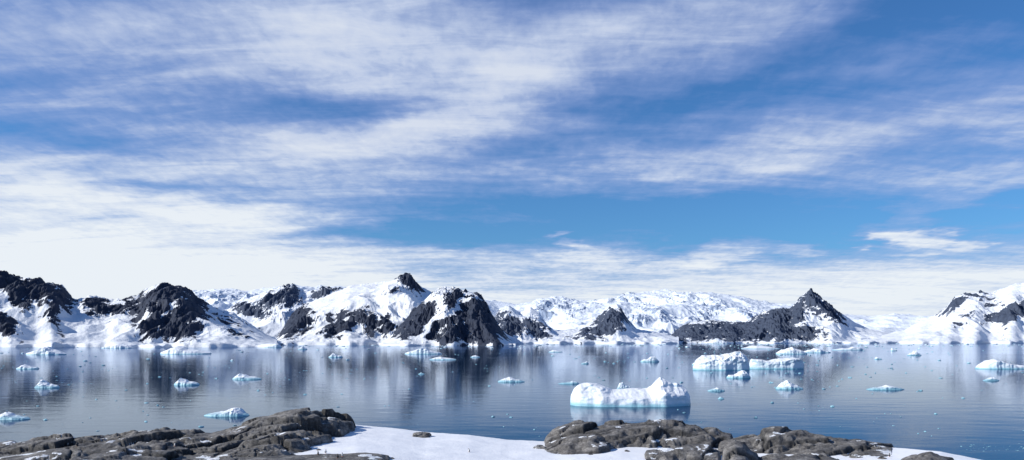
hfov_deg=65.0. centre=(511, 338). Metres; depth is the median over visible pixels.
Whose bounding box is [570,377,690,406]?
iceberg
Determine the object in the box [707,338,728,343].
iceberg
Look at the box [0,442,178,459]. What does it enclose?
rock outcrop
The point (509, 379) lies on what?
iceberg
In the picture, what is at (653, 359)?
ice floe
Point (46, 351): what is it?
iceberg
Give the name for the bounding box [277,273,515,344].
snowy mountain
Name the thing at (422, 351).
iceberg
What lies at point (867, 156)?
sky
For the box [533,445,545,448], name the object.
boulder
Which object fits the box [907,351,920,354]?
ice floe
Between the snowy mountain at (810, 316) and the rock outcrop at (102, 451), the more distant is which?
the snowy mountain at (810, 316)
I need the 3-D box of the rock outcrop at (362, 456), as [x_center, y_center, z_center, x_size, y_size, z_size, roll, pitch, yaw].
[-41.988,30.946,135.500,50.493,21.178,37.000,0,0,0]
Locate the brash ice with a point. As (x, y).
(594, 375)
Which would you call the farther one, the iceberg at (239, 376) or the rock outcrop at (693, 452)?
the iceberg at (239, 376)
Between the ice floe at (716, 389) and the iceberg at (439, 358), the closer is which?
the ice floe at (716, 389)
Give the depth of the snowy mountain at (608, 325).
4742.62 m
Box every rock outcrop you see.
[0,407,355,459]
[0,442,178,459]
[186,452,389,459]
[544,419,732,454]
[644,444,720,459]
[718,426,893,457]
[722,441,757,459]
[758,454,838,459]
[901,452,953,459]
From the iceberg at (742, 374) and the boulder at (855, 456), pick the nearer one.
the boulder at (855, 456)
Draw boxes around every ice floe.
[264,343,281,347]
[329,353,341,356]
[617,382,629,388]
[640,356,658,361]
[708,388,724,390]
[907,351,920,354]
[983,377,998,380]
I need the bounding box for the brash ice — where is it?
[1,343,1023,450]
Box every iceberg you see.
[0,412,29,419]
[16,364,38,368]
[26,347,66,354]
[34,380,59,387]
[102,344,133,347]
[160,346,210,353]
[174,378,199,384]
[204,408,248,416]
[233,373,260,379]
[405,348,441,353]
[429,357,455,359]
[498,377,524,381]
[558,381,578,383]
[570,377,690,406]
[693,351,749,369]
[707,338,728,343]
[727,370,750,377]
[741,345,779,348]
[749,358,803,368]
[776,347,806,353]
[776,380,802,388]
[804,348,830,352]
[833,347,862,349]
[867,385,903,389]
[975,359,1023,368]
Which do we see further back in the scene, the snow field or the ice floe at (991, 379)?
the ice floe at (991, 379)
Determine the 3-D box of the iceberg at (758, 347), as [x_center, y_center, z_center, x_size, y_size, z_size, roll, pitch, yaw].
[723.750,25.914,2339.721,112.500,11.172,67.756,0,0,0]
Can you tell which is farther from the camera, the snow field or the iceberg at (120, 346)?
the iceberg at (120, 346)
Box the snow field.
[294,425,979,459]
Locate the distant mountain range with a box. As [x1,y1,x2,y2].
[192,284,933,327]
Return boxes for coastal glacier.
[866,327,906,332]
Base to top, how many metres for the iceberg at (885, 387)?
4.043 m
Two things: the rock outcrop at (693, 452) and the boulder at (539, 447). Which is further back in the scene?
the boulder at (539, 447)
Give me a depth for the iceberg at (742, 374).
606.49 m
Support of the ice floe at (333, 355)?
on the water
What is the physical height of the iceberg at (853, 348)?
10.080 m
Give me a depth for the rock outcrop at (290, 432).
163.48 m
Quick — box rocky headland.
[382,286,511,345]
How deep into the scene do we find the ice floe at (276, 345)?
2638.96 m
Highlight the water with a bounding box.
[0,343,1023,459]
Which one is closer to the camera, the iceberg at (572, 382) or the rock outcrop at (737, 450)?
the rock outcrop at (737, 450)
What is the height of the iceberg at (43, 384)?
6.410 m
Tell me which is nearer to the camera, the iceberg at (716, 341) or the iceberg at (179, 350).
the iceberg at (179, 350)
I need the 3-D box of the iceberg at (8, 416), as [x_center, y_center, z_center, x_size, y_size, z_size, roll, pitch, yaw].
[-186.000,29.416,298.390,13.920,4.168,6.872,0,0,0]
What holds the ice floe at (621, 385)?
on the water
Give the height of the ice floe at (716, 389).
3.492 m
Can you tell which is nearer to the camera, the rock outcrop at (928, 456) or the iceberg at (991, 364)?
the rock outcrop at (928, 456)
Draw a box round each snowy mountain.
[0,270,276,347]
[226,283,343,338]
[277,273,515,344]
[494,306,678,343]
[548,302,770,334]
[671,288,888,342]
[836,283,1023,343]
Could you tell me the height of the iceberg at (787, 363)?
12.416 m
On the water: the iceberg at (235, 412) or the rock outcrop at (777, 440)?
the iceberg at (235, 412)
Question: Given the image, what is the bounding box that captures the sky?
[0,0,1023,315]
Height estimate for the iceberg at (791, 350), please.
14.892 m
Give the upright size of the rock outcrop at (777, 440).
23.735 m
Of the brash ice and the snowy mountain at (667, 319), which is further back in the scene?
the snowy mountain at (667, 319)
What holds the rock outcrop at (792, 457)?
on the snow field
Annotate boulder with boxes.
[413,432,431,437]
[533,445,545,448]
[849,455,861,457]
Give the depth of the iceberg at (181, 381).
514.85 m
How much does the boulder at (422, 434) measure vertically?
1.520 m
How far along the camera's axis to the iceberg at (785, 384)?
475.37 m
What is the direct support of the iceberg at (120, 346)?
on the water
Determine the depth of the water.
471.66 m
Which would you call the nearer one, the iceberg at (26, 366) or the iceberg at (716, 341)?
the iceberg at (26, 366)
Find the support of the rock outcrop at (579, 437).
on the snow field
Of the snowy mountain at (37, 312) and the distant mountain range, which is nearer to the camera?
the snowy mountain at (37, 312)
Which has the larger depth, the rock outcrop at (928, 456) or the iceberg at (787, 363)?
the iceberg at (787, 363)
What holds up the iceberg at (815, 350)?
on the water
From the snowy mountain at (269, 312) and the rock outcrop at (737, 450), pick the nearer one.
the rock outcrop at (737, 450)
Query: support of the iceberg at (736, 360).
on the water

